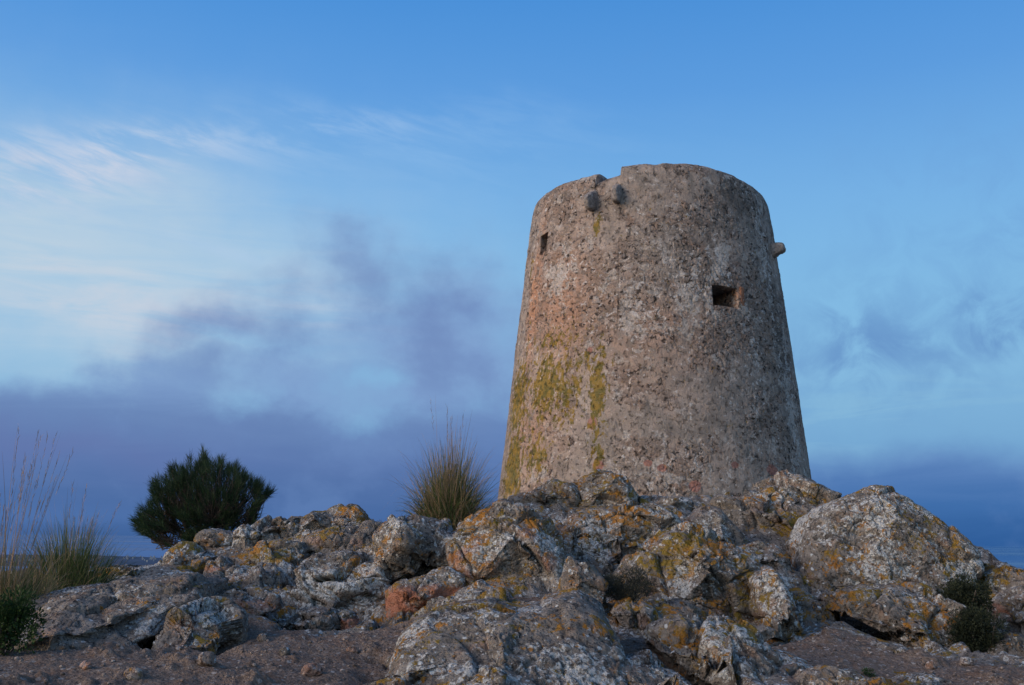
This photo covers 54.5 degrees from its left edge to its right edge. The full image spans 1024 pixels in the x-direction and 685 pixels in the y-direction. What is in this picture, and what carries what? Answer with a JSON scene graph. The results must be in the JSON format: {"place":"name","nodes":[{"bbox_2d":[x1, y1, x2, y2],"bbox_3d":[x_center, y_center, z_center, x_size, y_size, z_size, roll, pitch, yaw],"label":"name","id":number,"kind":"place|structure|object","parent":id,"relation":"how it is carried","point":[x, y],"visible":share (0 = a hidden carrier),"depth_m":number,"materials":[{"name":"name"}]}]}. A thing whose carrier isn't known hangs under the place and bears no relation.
{"place":"outdoors","nodes":[
{"label":"outdoors","id":0,"kind":"place"},
{"bbox_2d":[0,555,162,566],"bbox_3d":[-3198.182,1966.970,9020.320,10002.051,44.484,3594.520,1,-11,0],"label":"coast land","id":1,"kind":"structure","parent":0,"point":[136,561],"depth_m":8182.42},
{"bbox_2d":[0,554,162,561],"bbox_3d":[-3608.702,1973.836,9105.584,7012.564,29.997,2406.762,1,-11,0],"label":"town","id":2,"kind":"object","parent":1,"relation":"on","point":[153,558],"visible":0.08,"depth_m":8938.17},
{"bbox_2d":[0,494,1023,684],"bbox_3d":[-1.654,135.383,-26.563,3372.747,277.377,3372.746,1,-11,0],"label":"ground","id":3,"kind":"structure","parent":0,"point":[42,665],"depth_m":6.75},
{"bbox_2d":[0,582,47,655],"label":"leafy shrub","id":4,"kind":"object","parent":3,"relation":"on","point":[14,615],"visible":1,"depth_m":6.07,"materials":[{"name":"green plant"}]},
{"bbox_2d":[0,427,81,605],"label":"grass tuft","id":5,"kind":"object","parent":3,"relation":"on","point":[11,577],"visible":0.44,"depth_m":7.34,"materials":[{"name":"green plant"}]},
{"bbox_2d":[8,549,82,594],"bbox_3d":[-3.682,1.930,7.763,0.916,0.638,0.895,1,-11,0],"label":"grass tuft","id":6,"kind":"object","parent":3,"relation":"on","point":[49,573],"visible":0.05,"depth_m":7.77,"materials":[{"name":"green plant"}]},
{"bbox_2d":[5,482,144,594],"bbox_3d":[-3.736,1.788,8.415,1.384,1.234,1.417,1,-11,0],"label":"grass tuft","id":7,"kind":"object","parent":3,"relation":"on","point":[77,569],"visible":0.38,"depth_m":8.32,"materials":[{"name":"green plant"}]},
{"bbox_2d":[79,660,92,669],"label":"stone","id":8,"kind":"object","parent":3,"relation":"on","point":[84,665],"visible":0.98,"depth_m":5.52,"materials":[{"name":"beige stone"}]},
{"bbox_2d":[5,570,228,651],"bbox_3d":[-2.943,1.988,7.395,1.369,0.549,2.074,1,-11,0],"label":"boulder","id":9,"kind":"object","parent":3,"relation":"on","point":[132,611],"visible":0.8,"depth_m":6.94,"materials":[{"name":"grey stone"}]},
{"bbox_2d":[91,560,162,576],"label":"boulder","id":10,"kind":"object","parent":3,"relation":"on","point":[136,570],"visible":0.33,"depth_m":9.13,"materials":[{"name":"grey stone"}]},
{"bbox_2d":[123,667,142,679],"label":"stone","id":11,"kind":"object","parent":3,"relation":"on","point":[131,673],"visible":1,"depth_m":5.28,"materials":[{"name":"beige stone"}]},
{"bbox_2d":[160,541,204,565],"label":"stone","id":12,"kind":"object","parent":3,"relation":"on","point":[183,553],"visible":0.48,"depth_m":9.27,"materials":[{"name":"grey stone"}]},
{"bbox_2d":[151,596,248,653],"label":"stone","id":13,"kind":"object","parent":3,"relation":"on","point":[211,624],"visible":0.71,"depth_m":6.63,"materials":[{"name":"grey stone"}]},
{"bbox_2d":[128,444,277,550],"bbox_3d":[-4.193,2.187,13.334,2.168,1.720,1.884,1,-11,0],"label":"needle bush","id":14,"kind":"object","parent":3,"relation":"on","point":[202,503],"visible":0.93,"depth_m":12.88,"materials":[{"name":"green plant"}]},
{"bbox_2d":[191,550,216,573],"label":"stone","id":15,"kind":"object","parent":3,"relation":"on","point":[199,562],"visible":0.62,"depth_m":9.12,"materials":[{"name":"grey stone"}]},
{"bbox_2d":[198,651,216,666],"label":"stone","id":16,"kind":"object","parent":3,"relation":"on","point":[206,658],"visible":1,"depth_m":5.59,"materials":[{"name":"grey stone"}]},
{"bbox_2d":[194,528,232,547],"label":"stone","id":17,"kind":"object","parent":3,"relation":"on","point":[213,537],"visible":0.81,"depth_m":9.71,"materials":[{"name":"grey stone"}]},
{"bbox_2d":[203,556,234,574],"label":"stone","id":18,"kind":"object","parent":3,"relation":"on","point":[221,563],"visible":0.51,"depth_m":8.87,"materials":[{"name":"grey stone"}]},
{"bbox_2d":[225,564,251,575],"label":"stone","id":19,"kind":"object","parent":3,"relation":"on","point":[235,569],"visible":0.36,"depth_m":8.76,"materials":[{"name":"grey stone"}]},
{"bbox_2d":[232,524,254,548],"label":"stone","id":20,"kind":"object","parent":3,"relation":"on","point":[241,533],"visible":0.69,"depth_m":9.67,"materials":[{"name":"grey stone"}]},
{"bbox_2d":[216,586,283,614],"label":"stone","id":21,"kind":"object","parent":3,"relation":"on","point":[255,600],"visible":0.71,"depth_m":7.67,"materials":[{"name":"grey stone"}]},
{"bbox_2d":[256,633,266,641],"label":"stone","id":22,"kind":"object","parent":3,"relation":"on","point":[261,637],"visible":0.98,"depth_m":6.72,"materials":[{"name":"grey stone"}]},
{"bbox_2d":[246,562,287,586],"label":"stone","id":23,"kind":"object","parent":3,"relation":"on","point":[274,566],"visible":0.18,"depth_m":8.78,"materials":[{"name":"grey stone"}]},
{"bbox_2d":[249,515,302,544],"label":"stone","id":24,"kind":"object","parent":3,"relation":"on","point":[267,527],"visible":0.79,"depth_m":9.85,"materials":[{"name":"grey stone"}]},
{"bbox_2d":[249,539,310,565],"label":"stone","id":25,"kind":"object","parent":3,"relation":"on","point":[295,553],"visible":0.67,"depth_m":9.14,"materials":[{"name":"grey stone"}]},
{"bbox_2d":[279,647,290,654],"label":"stone","id":26,"kind":"object","parent":3,"relation":"on","point":[284,651],"visible":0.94,"depth_m":6.12,"materials":[{"name":"grey stone"}]},
{"bbox_2d":[276,600,340,630],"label":"stone","id":27,"kind":"object","parent":3,"relation":"on","point":[321,618],"visible":0.91,"depth_m":7.72,"materials":[{"name":"grey stone"}]},
{"bbox_2d":[301,663,322,676],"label":"stone","id":28,"kind":"object","parent":3,"relation":"on","point":[311,669],"visible":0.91,"depth_m":5.61,"materials":[{"name":"beige stone"}]},
{"bbox_2d":[298,510,336,531],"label":"stone","id":29,"kind":"object","parent":3,"relation":"on","point":[311,521],"visible":0.66,"depth_m":9.94,"materials":[{"name":"grey stone"}]},
{"bbox_2d":[289,546,390,607],"bbox_3d":[-1.464,2.086,8.721,0.991,0.599,0.975,1,-11,0],"label":"boulder","id":30,"kind":"object","parent":3,"relation":"on","point":[343,578],"visible":0.82,"depth_m":8.39,"materials":[{"name":"grey stone"}]},
{"bbox_2d":[300,520,381,552],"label":"boulder","id":31,"kind":"object","parent":3,"relation":"on","point":[359,535],"visible":0.59,"depth_m":9.44,"materials":[{"name":"grey stone"}]},
{"bbox_2d":[326,504,369,524],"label":"stone","id":32,"kind":"object","parent":3,"relation":"on","point":[350,514],"visible":0.43,"depth_m":10.06,"materials":[{"name":"grey stone"}]},
{"bbox_2d":[337,609,359,630],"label":"stone","id":33,"kind":"object","parent":3,"relation":"on","point":[349,619],"visible":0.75,"depth_m":7.83,"materials":[{"name":"grey stone"}]},
{"bbox_2d":[346,646,358,652],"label":"stone","id":34,"kind":"object","parent":3,"relation":"on","point":[353,649],"visible":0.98,"depth_m":6.38,"materials":[{"name":"grey stone"}]},
{"bbox_2d":[366,659,446,684],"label":"stone","id":35,"kind":"object","parent":3,"relation":"on","point":[407,677],"visible":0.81,"depth_m":5.35,"materials":[{"name":"grey stone"}]},
{"bbox_2d":[371,514,456,581],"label":"boulder","id":36,"kind":"object","parent":3,"relation":"on","point":[404,545],"visible":0.84,"depth_m":8.60,"materials":[{"name":"grey stone"}]},
{"bbox_2d":[385,566,466,619],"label":"boulder","id":37,"kind":"object","parent":3,"relation":"on","point":[413,595],"visible":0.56,"depth_m":8.11,"materials":[{"name":"stone"}]},
{"bbox_2d":[385,401,522,529],"bbox_3d":[-0.598,1.325,10.218,1.545,1.602,1.468,1,-11,0],"label":"grass tuft","id":38,"kind":"object","parent":3,"relation":"on","point":[453,502],"visible":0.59,"depth_m":10.06,"materials":[{"name":"green plant"}]},
{"bbox_2d":[465,579,492,595],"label":"stone","id":39,"kind":"object","parent":3,"relation":"on","point":[480,586],"visible":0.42,"depth_m":7.63,"materials":[{"name":"grey stone"}]},
{"bbox_2d":[443,498,565,585],"bbox_3d":[-0.058,1.829,8.831,1.091,0.870,1.128,1,-11,0],"label":"boulder","id":40,"kind":"object","parent":3,"relation":"on","point":[503,537],"visible":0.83,"depth_m":8.41,"materials":[{"name":"grey stone"}]},
{"bbox_2d":[385,588,627,684],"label":"boulder","id":41,"kind":"object","parent":3,"relation":"on","point":[567,637],"visible":0.98,"depth_m":5.66,"materials":[{"name":"grey stone"}]},
{"bbox_2d":[507,478,580,506],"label":"boulder","id":42,"kind":"object","parent":3,"relation":"on","point":[547,491],"visible":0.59,"depth_m":10.61,"materials":[{"name":"grey stone"}]},
{"bbox_2d":[558,556,608,603],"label":"stone","id":43,"kind":"object","parent":3,"relation":"on","point":[586,578],"visible":0.62,"depth_m":7.37,"materials":[{"name":"grey stone"}]},
{"bbox_2d":[558,469,637,507],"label":"boulder","id":44,"kind":"object","parent":3,"relation":"on","point":[599,487],"visible":0.59,"depth_m":10.56,"materials":[{"name":"grey stone"}]},
{"bbox_2d":[554,500,680,570],"bbox_3d":[0.981,1.879,9.564,1.297,0.724,1.175,1,-11,0],"label":"boulder","id":45,"kind":"object","parent":3,"relation":"on","point":[607,538],"visible":0.75,"depth_m":9.27,"materials":[{"name":"grey stone"}]},
{"bbox_2d":[609,596,639,628],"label":"stone","id":46,"kind":"object","parent":3,"relation":"on","point":[625,612],"visible":0.96,"depth_m":7.17,"materials":[{"name":"grey stone"}]},
{"bbox_2d":[602,560,657,606],"bbox_3d":[0.862,1.840,7.559,0.540,0.384,0.391,1,-11,0],"label":"cushion plant","id":47,"kind":"object","parent":3,"relation":"on","point":[631,589],"visible":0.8,"depth_m":7.50,"materials":[{"name":"green plant"}]},
{"bbox_2d":[614,554,652,595],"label":"stone","id":48,"kind":"object","parent":3,"relation":"on","point":[627,558],"visible":0.18,"depth_m":8.27,"materials":[{"name":"grey stone"}]},
{"bbox_2d":[636,599,660,630],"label":"stone","id":49,"kind":"object","parent":3,"relation":"on","point":[647,615],"visible":0.54,"depth_m":7.08,"materials":[{"name":"grey stone"}]},
{"bbox_2d":[616,649,691,684],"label":"boulder","id":50,"kind":"object","parent":3,"relation":"on","point":[645,667],"visible":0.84,"depth_m":5.63,"materials":[{"name":"grey stone"}]},
{"bbox_2d":[498,163,810,499],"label":"watchtower","id":51,"kind":"structure","parent":3,"relation":"on","point":[653,352],"depth_m":18.93,"materials":[{"name":"stone"}]},
{"bbox_2d":[638,495,694,511],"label":"boulder","id":52,"kind":"object","parent":3,"relation":"on","point":[681,501],"visible":0.55,"depth_m":10.59,"materials":[{"name":"grey stone"}]},
{"bbox_2d":[654,598,718,617],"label":"stone","id":53,"kind":"object","parent":3,"relation":"on","point":[673,606],"visible":0.28,"depth_m":7.47,"materials":[{"name":"grey stone"}]},
{"bbox_2d":[632,521,762,617],"bbox_3d":[1.580,1.940,8.447,1.180,0.838,1.212,1,-11,0],"label":"boulder","id":54,"kind":"object","parent":3,"relation":"on","point":[702,567],"visible":0.77,"depth_m":8.10,"materials":[{"name":"grey stone"}]},
{"bbox_2d":[681,506,745,545],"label":"boulder","id":55,"kind":"object","parent":3,"relation":"on","point":[717,520],"visible":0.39,"depth_m":9.49,"materials":[{"name":"grey stone"}]},
{"bbox_2d":[643,613,813,684],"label":"boulder","id":56,"kind":"object","parent":3,"relation":"on","point":[714,650],"visible":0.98,"depth_m":6.02,"materials":[{"name":"grey stone"}]},
{"bbox_2d":[739,540,791,570],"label":"stone","id":57,"kind":"object","parent":3,"relation":"on","point":[772,555],"visible":0.52,"depth_m":9.13,"materials":[{"name":"grey stone"}]},
{"bbox_2d":[755,624,775,639],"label":"stone","id":58,"kind":"object","parent":3,"relation":"on","point":[766,632],"visible":0.52,"depth_m":7.25,"materials":[{"name":"grey stone"}]},
{"bbox_2d":[709,469,841,534],"bbox_3d":[2.812,1.841,10.731,1.660,0.970,1.426,1,-11,0],"label":"boulder","id":59,"kind":"object","parent":3,"relation":"on","point":[782,501],"visible":0.41,"depth_m":10.50,"materials":[{"name":"grey stone"}]},
{"bbox_2d":[747,566,803,641],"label":"boulder","id":60,"kind":"object","parent":3,"relation":"on","point":[771,604],"visible":0.84,"depth_m":7.70,"materials":[{"name":"grey stone"}]},
{"bbox_2d":[787,586,835,621],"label":"stone","id":61,"kind":"object","parent":3,"relation":"on","point":[802,597],"visible":0.66,"depth_m":8.14,"materials":[{"name":"grey stone"}]},
{"bbox_2d":[791,665,863,684],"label":"stone","id":62,"kind":"object","parent":3,"relation":"on","point":[824,675],"visible":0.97,"depth_m":5.56,"materials":[{"name":"grey stone"}]},
{"bbox_2d":[861,666,875,676],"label":"herb","id":63,"kind":"object","parent":3,"relation":"on","point":[865,671],"visible":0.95,"depth_m":6.22,"materials":[{"name":"green plant"}]},
{"bbox_2d":[785,485,984,592],"bbox_3d":[3.472,1.920,9.520,1.722,1.107,1.557,1,-11,0],"label":"boulder","id":64,"kind":"object","parent":3,"relation":"on","point":[877,534],"visible":0.76,"depth_m":9.05,"materials":[{"name":"grey stone"}]},
{"bbox_2d":[869,641,908,653],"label":"stone","id":65,"kind":"object","parent":3,"relation":"on","point":[895,648],"visible":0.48,"depth_m":7.06,"materials":[{"name":"grey stone"}]},
{"bbox_2d":[817,581,967,646],"bbox_3d":[3.180,2.297,8.270,1.182,0.596,1.110,1,-11,0],"label":"boulder","id":66,"kind":"object","parent":3,"relation":"on","point":[909,613],"visible":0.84,"depth_m":8.00,"materials":[{"name":"grey stone"}]},
{"bbox_2d":[888,671,952,684],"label":"stone","id":67,"kind":"object","parent":3,"relation":"on","point":[920,677],"visible":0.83,"depth_m":6.06,"materials":[{"name":"grey stone"}]},
{"bbox_2d":[925,661,935,668],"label":"stone","id":68,"kind":"object","parent":3,"relation":"on","point":[929,665],"visible":1,"depth_m":6.49,"materials":[{"name":"beige stone"}]},
{"bbox_2d":[959,656,973,665],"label":"stone","id":69,"kind":"object","parent":3,"relation":"on","point":[965,661],"visible":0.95,"depth_m":6.61,"materials":[{"name":"grey stone"}]},
{"bbox_2d":[940,569,995,620],"bbox_3d":[3.755,2.154,8.214,0.444,0.563,0.447,-8,-14,39],"label":"dense shrub","id":70,"kind":"object","parent":3,"relation":"on","point":[977,596],"visible":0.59,"depth_m":8.15,"materials":[{"name":"green plant"}]},
{"bbox_2d":[938,603,1009,653],"bbox_3d":[3.643,2.284,7.822,0.571,0.482,0.476,-3,-12,18],"label":"dense shrub","id":71,"kind":"object","parent":3,"relation":"on","point":[965,623],"visible":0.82,"depth_m":7.75,"materials":[{"name":"green plant"}]},
{"bbox_2d":[972,632,1023,656],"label":"boulder","id":72,"kind":"object","parent":3,"relation":"on","point":[1014,643],"visible":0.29,"depth_m":7.66,"materials":[{"name":"grey stone"}]},
{"bbox_2d":[977,565,1023,604],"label":"boulder","id":73,"kind":"object","parent":3,"relation":"on","point":[1003,577],"visible":0.4,"depth_m":9.05,"materials":[{"name":"grey stone"}]},
{"bbox_2d":[986,585,1023,634],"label":"boulder","id":74,"kind":"object","parent":3,"relation":"on","point":[1010,601],"visible":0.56,"depth_m":8.53,"materials":[{"name":"grey stone"}]},
{"bbox_2d":[0,534,1023,573],"bbox_3d":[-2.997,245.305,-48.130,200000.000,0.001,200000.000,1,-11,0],"label":"sea","id":75,"kind":"structure","parent":0,"point":[1013,556],"depth_m":20806.54,"materials":[{"name":"liquid"}]},
{"bbox_2d":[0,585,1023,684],"bbox_3d":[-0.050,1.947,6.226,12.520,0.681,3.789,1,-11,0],"label":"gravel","id":76,"kind":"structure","parent":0,"point":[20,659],"depth_m":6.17,"materials":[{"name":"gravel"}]},
{"bbox_2d":[0,0,1023,546],"label":"sky","id":77,"kind":"structure","parent":0,"point":[267,235],"materials":[{"name":"blue"}]},
{"bbox_2d":[935,577,970,597],"bbox_3d":[3.723,2.090,8.361,0.309,0.220,0.306,5,-12,-22],"label":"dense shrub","id":78,"kind":"object","parent":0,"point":[948,585],"visible":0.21,"depth_m":8.35,"materials":[{"name":"green plant"}]}
]}

